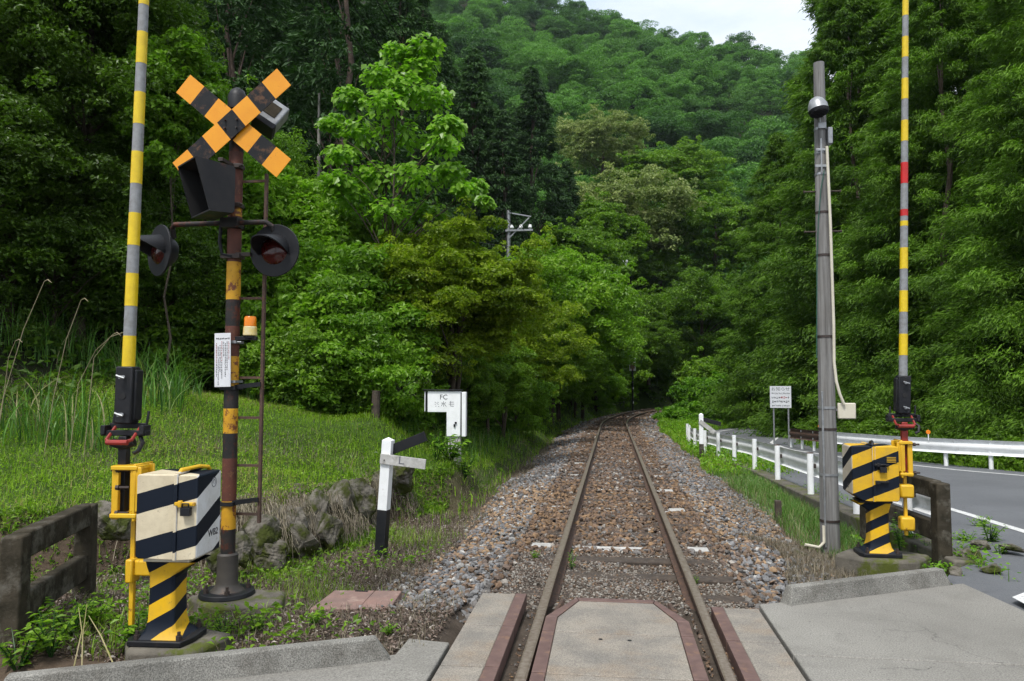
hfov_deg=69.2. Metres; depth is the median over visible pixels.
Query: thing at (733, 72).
broadleaf tree
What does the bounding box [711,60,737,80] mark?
broadleaf tree
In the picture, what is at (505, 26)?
broadleaf tree
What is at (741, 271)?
broadleaf tree
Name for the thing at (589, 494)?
wooden sleeper
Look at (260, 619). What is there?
weed
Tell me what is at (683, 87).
broadleaf tree
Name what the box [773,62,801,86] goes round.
broadleaf tree
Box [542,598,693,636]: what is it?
crossing slab
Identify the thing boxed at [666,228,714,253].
broadleaf tree
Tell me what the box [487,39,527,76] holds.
broadleaf tree
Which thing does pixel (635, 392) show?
shrub
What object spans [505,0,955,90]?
sky
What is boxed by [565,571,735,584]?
wooden sleeper
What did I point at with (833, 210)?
cedar tree
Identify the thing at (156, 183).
broadleaf tree
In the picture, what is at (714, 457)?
verge grass
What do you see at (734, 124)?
broadleaf tree
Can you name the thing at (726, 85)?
broadleaf tree
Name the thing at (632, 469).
wooden sleeper
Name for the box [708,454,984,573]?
retaining wall
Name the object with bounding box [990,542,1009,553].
weed
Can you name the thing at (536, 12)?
broadleaf tree
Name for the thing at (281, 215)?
shrub
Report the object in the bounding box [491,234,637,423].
tree
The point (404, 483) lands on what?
rock
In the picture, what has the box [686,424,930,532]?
guardrail
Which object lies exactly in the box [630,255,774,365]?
broadleaf tree
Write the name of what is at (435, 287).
broadleaf tree
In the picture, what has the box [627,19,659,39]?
broadleaf tree
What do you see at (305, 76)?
cedar tree
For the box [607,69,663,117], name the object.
broadleaf tree
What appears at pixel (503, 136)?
cedar tree
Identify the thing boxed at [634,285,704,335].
broadleaf tree
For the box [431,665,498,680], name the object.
crossing slab
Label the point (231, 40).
cedar tree
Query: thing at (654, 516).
wooden sleeper
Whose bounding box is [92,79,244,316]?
broadleaf tree
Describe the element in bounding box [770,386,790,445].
notice sign
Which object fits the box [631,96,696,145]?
broadleaf tree
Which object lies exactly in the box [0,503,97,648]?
concrete fence
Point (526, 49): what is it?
broadleaf tree
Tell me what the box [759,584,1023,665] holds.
crossing pavement
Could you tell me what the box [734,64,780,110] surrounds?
broadleaf tree
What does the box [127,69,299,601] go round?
crossing signal
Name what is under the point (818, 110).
equipment pole
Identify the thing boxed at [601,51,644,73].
broadleaf tree
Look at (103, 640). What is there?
dry stalk
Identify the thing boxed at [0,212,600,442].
undergrowth
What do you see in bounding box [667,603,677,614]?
check rail
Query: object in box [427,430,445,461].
weed
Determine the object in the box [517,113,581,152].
broadleaf tree
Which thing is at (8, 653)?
weed
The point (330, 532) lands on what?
rock
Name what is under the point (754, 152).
broadleaf tree
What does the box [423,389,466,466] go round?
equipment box
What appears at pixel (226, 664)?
kerb block
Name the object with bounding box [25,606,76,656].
weed
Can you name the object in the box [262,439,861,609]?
dry weeds
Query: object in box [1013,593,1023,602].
stop marking
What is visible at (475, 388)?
shrub
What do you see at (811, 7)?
cedar tree
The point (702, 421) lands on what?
gradient post
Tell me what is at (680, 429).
verge herbs
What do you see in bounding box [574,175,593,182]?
broadleaf tree
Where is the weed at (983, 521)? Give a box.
[968,515,991,526]
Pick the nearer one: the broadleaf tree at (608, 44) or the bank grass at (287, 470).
the bank grass at (287, 470)
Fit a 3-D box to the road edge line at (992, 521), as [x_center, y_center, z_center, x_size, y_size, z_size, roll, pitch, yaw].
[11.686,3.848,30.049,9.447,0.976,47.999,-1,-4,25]
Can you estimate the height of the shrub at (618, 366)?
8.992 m
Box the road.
[707,427,1023,610]
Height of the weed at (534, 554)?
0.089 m
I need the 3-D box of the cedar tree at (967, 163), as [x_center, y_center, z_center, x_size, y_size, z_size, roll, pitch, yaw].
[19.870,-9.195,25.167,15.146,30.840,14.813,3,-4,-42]
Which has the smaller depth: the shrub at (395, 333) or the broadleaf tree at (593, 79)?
the shrub at (395, 333)
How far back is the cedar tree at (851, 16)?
33.69 m
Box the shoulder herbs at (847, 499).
[742,460,981,549]
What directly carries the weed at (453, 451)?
on the ground at (448, 634)
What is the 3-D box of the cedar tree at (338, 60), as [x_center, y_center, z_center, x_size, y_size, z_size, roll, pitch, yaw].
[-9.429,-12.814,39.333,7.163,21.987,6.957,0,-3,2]
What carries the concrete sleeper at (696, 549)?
on the ground at (448, 634)
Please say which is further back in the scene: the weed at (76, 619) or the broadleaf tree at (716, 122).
the broadleaf tree at (716, 122)
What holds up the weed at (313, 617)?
on the ground at (448, 634)
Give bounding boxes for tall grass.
[0,294,242,455]
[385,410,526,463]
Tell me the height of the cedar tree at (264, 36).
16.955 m
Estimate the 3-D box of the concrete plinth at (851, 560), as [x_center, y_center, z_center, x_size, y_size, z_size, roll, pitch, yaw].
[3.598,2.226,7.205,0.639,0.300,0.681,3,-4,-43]
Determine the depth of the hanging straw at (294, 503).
8.74 m
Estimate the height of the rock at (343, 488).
0.595 m
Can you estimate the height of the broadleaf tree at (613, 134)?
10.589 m
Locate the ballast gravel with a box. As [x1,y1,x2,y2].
[350,408,851,680]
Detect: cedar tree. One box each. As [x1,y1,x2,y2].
[185,0,316,153]
[188,0,247,56]
[194,1,295,113]
[219,0,317,143]
[237,0,314,86]
[259,0,425,215]
[288,2,333,142]
[297,0,399,200]
[303,6,380,147]
[348,0,470,230]
[348,1,411,143]
[391,0,475,229]
[406,27,472,204]
[414,22,484,229]
[424,47,525,256]
[439,83,485,206]
[472,108,541,258]
[500,65,576,257]
[545,160,589,236]
[692,131,839,430]
[726,0,961,438]
[733,0,998,428]
[742,20,922,415]
[782,0,1023,444]
[794,0,1023,433]
[800,7,1019,425]
[891,0,1023,467]
[908,0,1023,434]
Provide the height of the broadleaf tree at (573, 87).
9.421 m
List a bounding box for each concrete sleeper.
[531,543,708,552]
[552,506,684,511]
[601,489,672,491]
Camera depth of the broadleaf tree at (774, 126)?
161.25 m
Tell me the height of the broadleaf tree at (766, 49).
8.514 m
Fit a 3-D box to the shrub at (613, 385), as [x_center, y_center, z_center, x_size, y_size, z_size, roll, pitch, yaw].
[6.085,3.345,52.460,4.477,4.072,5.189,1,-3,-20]
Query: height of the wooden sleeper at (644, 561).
0.130 m
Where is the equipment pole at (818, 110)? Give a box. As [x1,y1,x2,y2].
[803,61,855,555]
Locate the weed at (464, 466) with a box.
[456,452,478,480]
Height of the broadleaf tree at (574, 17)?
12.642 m
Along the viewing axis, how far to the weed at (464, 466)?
13.10 m
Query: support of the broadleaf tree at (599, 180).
on the ground at (448, 634)
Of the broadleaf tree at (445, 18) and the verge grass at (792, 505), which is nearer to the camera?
the verge grass at (792, 505)
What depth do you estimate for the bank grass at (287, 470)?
10.73 m
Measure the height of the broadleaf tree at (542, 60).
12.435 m
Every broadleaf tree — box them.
[0,0,210,330]
[0,0,228,357]
[0,66,143,320]
[0,169,202,351]
[17,95,201,264]
[39,181,247,365]
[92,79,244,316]
[107,24,228,377]
[128,74,322,274]
[313,31,496,412]
[369,239,466,420]
[425,12,453,22]
[426,0,458,15]
[433,15,479,54]
[435,0,463,14]
[445,19,475,57]
[449,28,509,69]
[451,13,482,30]
[452,54,499,85]
[461,0,497,29]
[467,0,512,22]
[481,28,524,57]
[483,15,531,41]
[484,68,517,114]
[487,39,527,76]
[489,23,518,42]
[489,55,547,93]
[491,82,525,96]
[496,1,546,31]
[497,42,574,93]
[498,9,529,35]
[503,0,528,16]
[504,93,576,131]
[510,181,550,234]
[513,32,561,43]
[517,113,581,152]
[518,46,569,79]
[519,30,552,49]
[519,40,556,50]
[522,31,559,44]
[524,0,560,19]
[526,150,601,189]
[526,216,639,287]
[533,8,553,28]
[535,7,580,38]
[535,15,577,42]
[539,0,561,12]
[541,34,588,78]
[544,187,658,275]
[545,44,619,94]
[546,88,612,126]
[550,38,579,59]
[555,81,587,115]
[556,0,589,19]
[559,114,628,148]
[564,79,651,122]
[568,64,610,94]
[571,9,605,36]
[572,42,594,54]
[574,19,609,40]
[574,32,599,47]
[574,151,641,183]
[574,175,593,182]
[579,138,650,171]
[580,51,611,81]
[580,178,621,207]
[585,38,637,72]
[586,51,653,91]
[593,9,623,26]
[593,29,629,47]
[595,10,610,33]
[599,12,633,36]
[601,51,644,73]
[605,18,642,42]
[606,72,654,106]
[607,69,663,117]
[614,135,736,209]
[623,66,686,94]
[626,243,729,299]
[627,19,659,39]
[628,34,669,67]
[629,38,662,68]
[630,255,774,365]
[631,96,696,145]
[632,313,687,384]
[633,248,752,349]
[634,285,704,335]
[638,46,691,79]
[641,29,669,40]
[642,105,691,150]
[644,143,671,151]
[645,187,785,285]
[651,75,703,105]
[655,94,713,117]
[656,26,678,40]
[662,48,695,73]
[663,44,712,67]
[665,109,751,144]
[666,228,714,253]
[667,32,693,46]
[668,137,739,171]
[670,55,727,109]
[672,151,730,189]
[673,35,713,59]
[676,31,713,53]
[676,176,762,227]
[680,321,765,364]
[688,112,754,142]
[691,74,734,101]
[700,42,743,67]
[702,136,765,167]
[705,80,742,95]
[705,89,768,124]
[706,160,761,200]
[709,61,744,89]
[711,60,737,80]
[712,54,744,80]
[712,265,801,366]
[718,31,755,57]
[724,263,757,281]
[728,77,783,114]
[730,127,780,171]
[731,161,771,174]
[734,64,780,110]
[736,40,767,67]
[739,116,795,143]
[741,49,791,69]
[741,115,797,134]
[741,223,789,283]
[751,63,784,77]
[758,49,787,65]
[760,178,813,189]
[761,46,782,67]
[765,72,787,100]
[770,88,807,123]
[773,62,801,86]
[773,73,803,105]
[780,55,806,79]
[781,113,806,142]
[783,48,812,64]
[783,59,827,77]
[784,54,808,66]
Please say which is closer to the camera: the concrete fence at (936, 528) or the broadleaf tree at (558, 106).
the concrete fence at (936, 528)
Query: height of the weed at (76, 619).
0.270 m
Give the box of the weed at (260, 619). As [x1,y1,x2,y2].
[245,611,272,633]
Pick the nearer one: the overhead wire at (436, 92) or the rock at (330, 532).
the rock at (330, 532)
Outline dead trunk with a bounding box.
[317,93,319,175]
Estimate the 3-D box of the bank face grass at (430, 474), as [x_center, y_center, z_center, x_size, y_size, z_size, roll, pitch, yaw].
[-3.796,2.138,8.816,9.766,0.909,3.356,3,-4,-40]
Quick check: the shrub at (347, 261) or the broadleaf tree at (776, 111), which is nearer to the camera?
the shrub at (347, 261)
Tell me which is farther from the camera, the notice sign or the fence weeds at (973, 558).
the notice sign
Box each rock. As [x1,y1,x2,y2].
[96,500,130,540]
[205,536,238,574]
[235,531,252,568]
[240,514,282,559]
[254,539,286,571]
[270,505,307,557]
[289,483,309,489]
[289,521,318,556]
[300,488,328,546]
[314,513,343,550]
[328,479,358,525]
[349,477,376,518]
[368,468,397,494]
[392,465,414,494]
[790,547,809,556]
[946,566,962,575]
[957,547,982,558]
[969,539,990,549]
[979,563,1002,573]
[999,544,1023,552]
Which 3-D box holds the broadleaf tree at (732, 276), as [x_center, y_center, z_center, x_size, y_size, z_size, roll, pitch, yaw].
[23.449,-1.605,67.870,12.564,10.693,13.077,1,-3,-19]
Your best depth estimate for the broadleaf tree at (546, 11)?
274.57 m
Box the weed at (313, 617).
[304,608,325,623]
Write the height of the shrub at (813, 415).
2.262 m
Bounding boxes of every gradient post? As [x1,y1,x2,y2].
[374,432,427,558]
[698,413,720,456]
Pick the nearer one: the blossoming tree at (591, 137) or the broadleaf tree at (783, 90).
the blossoming tree at (591, 137)
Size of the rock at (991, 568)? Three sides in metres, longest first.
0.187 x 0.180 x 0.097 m
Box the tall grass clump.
[159,359,319,411]
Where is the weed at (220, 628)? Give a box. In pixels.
[209,610,237,633]
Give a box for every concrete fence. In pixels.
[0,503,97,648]
[860,475,952,568]
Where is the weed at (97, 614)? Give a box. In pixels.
[71,599,121,626]
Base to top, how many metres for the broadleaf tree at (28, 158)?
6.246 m
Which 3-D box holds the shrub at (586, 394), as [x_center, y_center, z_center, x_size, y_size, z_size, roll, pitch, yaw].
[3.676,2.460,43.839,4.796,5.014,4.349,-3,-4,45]
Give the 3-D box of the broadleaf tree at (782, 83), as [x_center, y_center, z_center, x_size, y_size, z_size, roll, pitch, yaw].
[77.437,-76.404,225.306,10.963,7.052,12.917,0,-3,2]
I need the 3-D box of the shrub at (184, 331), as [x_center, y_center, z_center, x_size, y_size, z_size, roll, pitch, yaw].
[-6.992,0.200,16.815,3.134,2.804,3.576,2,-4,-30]
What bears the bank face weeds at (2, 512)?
on the ground at (448, 634)
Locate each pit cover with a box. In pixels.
[310,590,374,613]
[360,591,401,611]
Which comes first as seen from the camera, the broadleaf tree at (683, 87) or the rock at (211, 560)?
the rock at (211, 560)
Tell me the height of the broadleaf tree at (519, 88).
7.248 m
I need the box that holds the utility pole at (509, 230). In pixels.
[505,210,532,259]
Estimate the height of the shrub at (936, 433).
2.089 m
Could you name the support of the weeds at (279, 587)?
on the ground at (448, 634)
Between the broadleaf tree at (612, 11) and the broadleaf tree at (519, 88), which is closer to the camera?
the broadleaf tree at (519, 88)
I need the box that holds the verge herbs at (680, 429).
[657,413,793,475]
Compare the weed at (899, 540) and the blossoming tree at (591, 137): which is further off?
the blossoming tree at (591, 137)
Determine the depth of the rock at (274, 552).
7.94 m
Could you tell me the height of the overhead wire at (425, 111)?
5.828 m
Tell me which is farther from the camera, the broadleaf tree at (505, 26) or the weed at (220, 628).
the broadleaf tree at (505, 26)
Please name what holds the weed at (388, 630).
on the ground at (448, 634)
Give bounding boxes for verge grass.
[657,416,798,478]
[706,464,898,556]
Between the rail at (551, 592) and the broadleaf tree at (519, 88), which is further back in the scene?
the broadleaf tree at (519, 88)
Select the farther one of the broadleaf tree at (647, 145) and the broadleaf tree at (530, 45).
the broadleaf tree at (530, 45)
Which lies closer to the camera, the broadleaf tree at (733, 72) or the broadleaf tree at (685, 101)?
the broadleaf tree at (685, 101)
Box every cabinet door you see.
[174,469,220,559]
[874,444,899,501]
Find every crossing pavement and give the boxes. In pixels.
[212,639,448,680]
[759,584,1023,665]
[794,656,1023,680]
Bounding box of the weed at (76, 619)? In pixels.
[39,596,97,636]
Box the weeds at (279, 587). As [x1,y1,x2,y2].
[0,503,479,658]
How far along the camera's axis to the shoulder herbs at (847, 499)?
11.89 m
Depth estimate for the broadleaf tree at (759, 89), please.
201.66 m
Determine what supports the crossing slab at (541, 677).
on the ground at (448, 634)
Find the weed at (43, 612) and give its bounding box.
[30,596,53,626]
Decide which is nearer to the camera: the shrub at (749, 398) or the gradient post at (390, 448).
the gradient post at (390, 448)
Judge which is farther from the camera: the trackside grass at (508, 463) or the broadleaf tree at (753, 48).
the broadleaf tree at (753, 48)
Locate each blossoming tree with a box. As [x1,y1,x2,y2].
[546,104,655,177]
[574,161,707,289]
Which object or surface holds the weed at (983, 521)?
on the ground at (448, 634)
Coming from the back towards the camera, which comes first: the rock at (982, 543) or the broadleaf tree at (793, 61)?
the broadleaf tree at (793, 61)
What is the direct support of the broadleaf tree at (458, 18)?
on the ground at (448, 634)
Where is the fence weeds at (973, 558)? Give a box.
[850,523,1020,583]
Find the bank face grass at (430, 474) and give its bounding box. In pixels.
[1,459,457,578]
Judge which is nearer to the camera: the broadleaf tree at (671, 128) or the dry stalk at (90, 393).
the dry stalk at (90, 393)
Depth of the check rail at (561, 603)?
5.53 m
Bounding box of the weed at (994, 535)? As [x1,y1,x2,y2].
[976,522,1008,541]
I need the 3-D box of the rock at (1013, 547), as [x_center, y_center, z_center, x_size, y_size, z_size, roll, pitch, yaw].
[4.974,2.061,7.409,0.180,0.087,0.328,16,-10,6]
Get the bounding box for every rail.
[514,407,662,680]
[553,599,564,611]
[625,409,736,680]
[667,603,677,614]
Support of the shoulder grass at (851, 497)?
on the ground at (448, 634)
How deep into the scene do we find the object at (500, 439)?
18.61 m
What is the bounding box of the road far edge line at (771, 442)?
[770,437,1023,475]
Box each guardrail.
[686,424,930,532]
[789,428,1023,468]
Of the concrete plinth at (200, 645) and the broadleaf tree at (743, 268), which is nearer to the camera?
the concrete plinth at (200, 645)
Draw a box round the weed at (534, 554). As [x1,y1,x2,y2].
[530,550,540,557]
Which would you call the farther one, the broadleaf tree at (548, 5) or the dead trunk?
the broadleaf tree at (548, 5)
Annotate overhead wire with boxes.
[326,0,509,227]
[350,0,515,228]
[376,0,523,229]
[385,0,507,208]
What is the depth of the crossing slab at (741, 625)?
4.92 m
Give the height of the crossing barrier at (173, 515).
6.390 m
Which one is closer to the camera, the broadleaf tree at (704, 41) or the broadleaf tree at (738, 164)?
the broadleaf tree at (738, 164)
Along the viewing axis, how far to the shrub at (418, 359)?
15.12 m
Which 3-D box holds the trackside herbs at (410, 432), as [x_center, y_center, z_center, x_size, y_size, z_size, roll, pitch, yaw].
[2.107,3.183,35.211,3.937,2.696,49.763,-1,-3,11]
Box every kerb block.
[4,635,390,680]
[780,567,950,605]
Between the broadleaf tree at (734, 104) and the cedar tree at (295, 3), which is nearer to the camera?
the cedar tree at (295, 3)
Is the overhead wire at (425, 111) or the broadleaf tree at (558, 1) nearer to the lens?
the overhead wire at (425, 111)
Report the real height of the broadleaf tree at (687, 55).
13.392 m
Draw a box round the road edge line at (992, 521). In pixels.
[710,427,1023,532]
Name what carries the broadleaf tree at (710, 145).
on the ground at (448, 634)
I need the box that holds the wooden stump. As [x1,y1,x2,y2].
[371,390,379,418]
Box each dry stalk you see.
[0,279,51,413]
[0,339,22,419]
[44,298,87,453]
[69,332,120,456]
[74,607,87,665]
[81,606,88,664]
[83,332,122,460]
[89,616,112,661]
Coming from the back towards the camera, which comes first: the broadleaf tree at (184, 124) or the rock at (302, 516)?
the broadleaf tree at (184, 124)
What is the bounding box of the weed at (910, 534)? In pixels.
[903,531,922,538]
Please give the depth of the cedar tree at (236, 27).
40.32 m
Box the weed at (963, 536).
[955,529,976,540]
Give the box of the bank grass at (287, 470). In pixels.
[0,369,508,533]
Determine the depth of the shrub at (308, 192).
18.18 m
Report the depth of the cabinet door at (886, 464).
7.06 m
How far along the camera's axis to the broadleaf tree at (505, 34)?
200.51 m
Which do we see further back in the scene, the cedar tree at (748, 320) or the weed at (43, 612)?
the cedar tree at (748, 320)
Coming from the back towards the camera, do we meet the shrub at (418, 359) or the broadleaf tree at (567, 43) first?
the broadleaf tree at (567, 43)
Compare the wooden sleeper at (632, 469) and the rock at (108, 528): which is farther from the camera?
the wooden sleeper at (632, 469)
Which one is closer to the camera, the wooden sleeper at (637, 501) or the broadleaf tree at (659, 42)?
the wooden sleeper at (637, 501)
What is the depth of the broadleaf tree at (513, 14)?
255.11 m
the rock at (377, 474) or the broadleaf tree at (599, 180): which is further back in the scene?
the broadleaf tree at (599, 180)
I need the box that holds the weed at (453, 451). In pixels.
[430,433,471,461]
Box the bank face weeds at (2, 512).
[0,459,456,580]
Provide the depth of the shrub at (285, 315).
14.83 m
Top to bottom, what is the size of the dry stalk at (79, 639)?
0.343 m
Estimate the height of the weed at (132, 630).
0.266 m
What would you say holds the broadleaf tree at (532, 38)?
on the ground at (448, 634)
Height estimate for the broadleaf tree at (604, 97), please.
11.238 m
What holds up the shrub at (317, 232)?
on the ground at (448, 634)
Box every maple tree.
[361,195,564,388]
[436,277,599,437]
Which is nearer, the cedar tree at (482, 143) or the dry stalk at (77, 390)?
the dry stalk at (77, 390)
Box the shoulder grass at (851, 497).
[749,463,977,549]
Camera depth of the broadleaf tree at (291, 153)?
22.86 m
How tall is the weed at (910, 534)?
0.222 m
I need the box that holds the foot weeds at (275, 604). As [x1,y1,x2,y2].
[11,515,450,650]
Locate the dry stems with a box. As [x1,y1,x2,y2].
[0,492,492,660]
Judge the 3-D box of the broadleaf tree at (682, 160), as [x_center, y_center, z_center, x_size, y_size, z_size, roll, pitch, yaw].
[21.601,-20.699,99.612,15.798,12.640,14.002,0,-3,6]
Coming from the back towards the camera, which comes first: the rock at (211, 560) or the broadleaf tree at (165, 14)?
the broadleaf tree at (165, 14)
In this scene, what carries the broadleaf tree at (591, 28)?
on the ground at (448, 634)
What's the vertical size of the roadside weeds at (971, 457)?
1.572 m
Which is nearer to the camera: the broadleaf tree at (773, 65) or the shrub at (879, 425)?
the shrub at (879, 425)
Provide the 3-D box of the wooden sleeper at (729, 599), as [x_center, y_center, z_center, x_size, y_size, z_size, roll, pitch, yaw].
[0.906,2.182,6.174,2.050,0.130,0.200,0,-3,7]
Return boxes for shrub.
[136,287,254,386]
[178,275,251,383]
[193,183,315,284]
[199,245,320,360]
[202,148,373,269]
[222,226,444,414]
[239,318,371,414]
[241,210,360,272]
[256,268,392,414]
[258,293,420,417]
[291,209,410,249]
[342,326,450,433]
[349,208,424,248]
[354,272,423,365]
[424,351,509,433]
[433,331,546,441]
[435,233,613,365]
[483,368,561,436]
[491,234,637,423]
[508,325,607,417]
[543,332,614,425]
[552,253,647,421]
[565,354,609,418]
[568,252,636,404]
[578,365,627,411]
[580,292,650,421]
[594,305,647,409]
[614,314,664,407]
[615,371,641,405]
[623,282,675,367]
[624,353,682,404]
[646,349,692,401]
[651,395,724,420]
[666,370,765,417]
[672,346,743,384]
[734,392,764,406]
[791,413,839,428]
[804,417,854,443]
[837,420,859,450]
[851,401,941,461]
[913,421,968,462]
[913,451,977,465]
[962,420,1023,469]
[966,427,1023,471]
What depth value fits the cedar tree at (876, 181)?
26.34 m
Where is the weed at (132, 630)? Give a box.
[104,606,148,647]
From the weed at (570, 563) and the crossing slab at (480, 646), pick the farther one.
the weed at (570, 563)
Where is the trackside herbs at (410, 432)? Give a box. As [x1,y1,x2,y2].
[310,394,621,521]
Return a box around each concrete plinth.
[124,629,230,660]
[188,589,285,619]
[835,549,929,576]
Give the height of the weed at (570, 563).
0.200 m
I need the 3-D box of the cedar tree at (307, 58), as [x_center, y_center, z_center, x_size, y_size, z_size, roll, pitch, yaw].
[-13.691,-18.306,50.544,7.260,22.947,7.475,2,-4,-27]
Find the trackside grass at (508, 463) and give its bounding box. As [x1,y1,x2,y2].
[308,385,617,524]
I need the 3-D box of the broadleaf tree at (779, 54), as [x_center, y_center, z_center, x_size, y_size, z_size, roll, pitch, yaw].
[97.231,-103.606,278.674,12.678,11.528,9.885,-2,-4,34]
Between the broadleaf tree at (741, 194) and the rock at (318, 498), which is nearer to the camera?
the rock at (318, 498)
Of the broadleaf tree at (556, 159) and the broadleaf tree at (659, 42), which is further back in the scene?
the broadleaf tree at (659, 42)
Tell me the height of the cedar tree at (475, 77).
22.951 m
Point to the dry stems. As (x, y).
(310, 607)
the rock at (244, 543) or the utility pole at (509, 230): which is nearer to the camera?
the rock at (244, 543)
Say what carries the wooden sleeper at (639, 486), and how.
on the ground at (448, 634)
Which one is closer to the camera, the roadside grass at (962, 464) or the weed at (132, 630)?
the weed at (132, 630)
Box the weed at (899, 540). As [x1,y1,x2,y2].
[889,512,906,550]
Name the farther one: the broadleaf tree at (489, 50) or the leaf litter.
the broadleaf tree at (489, 50)
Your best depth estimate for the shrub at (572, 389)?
35.81 m
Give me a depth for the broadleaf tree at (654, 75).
193.00 m
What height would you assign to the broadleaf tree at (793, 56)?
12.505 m
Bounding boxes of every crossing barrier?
[100,0,220,647]
[842,0,920,558]
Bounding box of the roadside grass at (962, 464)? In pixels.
[796,439,1023,471]
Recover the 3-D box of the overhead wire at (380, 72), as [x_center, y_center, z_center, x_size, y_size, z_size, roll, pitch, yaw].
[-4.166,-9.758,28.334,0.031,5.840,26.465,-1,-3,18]
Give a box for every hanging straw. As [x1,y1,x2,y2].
[113,473,424,567]
[236,476,392,564]
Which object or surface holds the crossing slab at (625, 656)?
on the ground at (448, 634)
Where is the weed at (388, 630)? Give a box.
[379,623,397,635]
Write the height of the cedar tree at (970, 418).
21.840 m
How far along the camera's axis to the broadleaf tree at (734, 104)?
194.15 m
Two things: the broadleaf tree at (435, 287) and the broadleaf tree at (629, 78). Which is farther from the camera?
the broadleaf tree at (629, 78)
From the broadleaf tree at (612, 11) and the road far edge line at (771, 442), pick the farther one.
the broadleaf tree at (612, 11)
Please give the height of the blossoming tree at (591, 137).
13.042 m
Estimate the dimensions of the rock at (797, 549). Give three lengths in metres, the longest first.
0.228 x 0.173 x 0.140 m
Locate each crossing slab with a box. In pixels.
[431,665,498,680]
[441,625,513,680]
[464,593,526,638]
[529,672,674,680]
[532,631,708,680]
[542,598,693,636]
[711,607,780,651]
[727,641,805,680]
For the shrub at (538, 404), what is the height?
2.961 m
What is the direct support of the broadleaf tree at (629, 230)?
on the ground at (448, 634)
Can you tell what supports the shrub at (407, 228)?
on the ground at (448, 634)
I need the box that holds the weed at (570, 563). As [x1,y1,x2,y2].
[567,550,575,569]
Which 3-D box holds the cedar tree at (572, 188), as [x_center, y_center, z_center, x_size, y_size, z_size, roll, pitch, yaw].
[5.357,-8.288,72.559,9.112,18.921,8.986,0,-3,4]
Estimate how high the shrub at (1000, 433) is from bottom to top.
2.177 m
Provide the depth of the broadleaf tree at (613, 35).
236.88 m
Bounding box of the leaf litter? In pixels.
[0,492,491,662]
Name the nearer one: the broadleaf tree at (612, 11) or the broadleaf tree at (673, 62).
the broadleaf tree at (673, 62)
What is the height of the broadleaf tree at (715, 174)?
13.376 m
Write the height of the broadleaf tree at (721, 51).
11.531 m
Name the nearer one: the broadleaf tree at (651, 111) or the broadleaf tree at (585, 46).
the broadleaf tree at (651, 111)
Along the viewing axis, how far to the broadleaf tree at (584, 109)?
156.51 m
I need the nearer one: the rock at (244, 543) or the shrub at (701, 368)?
the rock at (244, 543)
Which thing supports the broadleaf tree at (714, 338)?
on the ground at (448, 634)
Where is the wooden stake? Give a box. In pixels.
[774,500,781,521]
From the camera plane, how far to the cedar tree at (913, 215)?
28.82 m
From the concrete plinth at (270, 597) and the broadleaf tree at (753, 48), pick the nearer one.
the concrete plinth at (270, 597)
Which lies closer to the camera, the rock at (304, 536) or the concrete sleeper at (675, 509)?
the rock at (304, 536)
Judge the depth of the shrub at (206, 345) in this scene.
16.90 m
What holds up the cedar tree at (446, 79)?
on the ground at (448, 634)
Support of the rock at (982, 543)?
on the ground at (448, 634)
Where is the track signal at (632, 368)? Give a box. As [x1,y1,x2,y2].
[629,358,635,410]
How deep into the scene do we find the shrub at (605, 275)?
45.69 m
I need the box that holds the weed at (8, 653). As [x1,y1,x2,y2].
[0,626,52,670]
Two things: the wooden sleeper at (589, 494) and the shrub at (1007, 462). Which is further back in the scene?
the shrub at (1007, 462)
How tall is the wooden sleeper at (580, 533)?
0.130 m
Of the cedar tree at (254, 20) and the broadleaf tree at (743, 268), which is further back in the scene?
the broadleaf tree at (743, 268)
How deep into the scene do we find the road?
11.13 m
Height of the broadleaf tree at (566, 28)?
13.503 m
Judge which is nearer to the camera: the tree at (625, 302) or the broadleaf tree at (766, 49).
the tree at (625, 302)
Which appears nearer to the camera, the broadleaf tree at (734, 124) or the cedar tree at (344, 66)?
the cedar tree at (344, 66)
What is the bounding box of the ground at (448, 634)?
[0,0,1002,680]
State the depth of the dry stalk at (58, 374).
9.56 m
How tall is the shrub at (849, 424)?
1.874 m
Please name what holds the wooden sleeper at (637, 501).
on the ground at (448, 634)
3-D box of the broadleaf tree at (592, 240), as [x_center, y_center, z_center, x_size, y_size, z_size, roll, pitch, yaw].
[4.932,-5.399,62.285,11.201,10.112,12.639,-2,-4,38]
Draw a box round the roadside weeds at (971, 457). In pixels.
[796,439,1023,470]
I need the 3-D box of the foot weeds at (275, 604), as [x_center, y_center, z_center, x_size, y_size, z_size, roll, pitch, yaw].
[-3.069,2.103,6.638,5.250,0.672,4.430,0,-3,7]
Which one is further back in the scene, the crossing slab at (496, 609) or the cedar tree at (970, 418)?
the cedar tree at (970, 418)
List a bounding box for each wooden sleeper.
[499,588,748,603]
[533,530,701,537]
[538,555,721,566]
[553,499,675,502]
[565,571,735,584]
[567,514,693,518]
[575,493,676,496]
[577,483,670,487]
[595,522,699,527]
[596,468,659,470]
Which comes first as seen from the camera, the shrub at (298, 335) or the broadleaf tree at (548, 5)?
the shrub at (298, 335)
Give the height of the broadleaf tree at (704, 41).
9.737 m
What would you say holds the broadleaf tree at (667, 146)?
on the ground at (448, 634)
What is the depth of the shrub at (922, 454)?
19.53 m
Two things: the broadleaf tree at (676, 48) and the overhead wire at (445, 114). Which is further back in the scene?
the broadleaf tree at (676, 48)
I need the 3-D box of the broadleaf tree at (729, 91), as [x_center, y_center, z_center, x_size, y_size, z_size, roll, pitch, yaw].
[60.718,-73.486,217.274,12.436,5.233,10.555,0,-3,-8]
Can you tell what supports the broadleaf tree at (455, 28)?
on the ground at (448, 634)

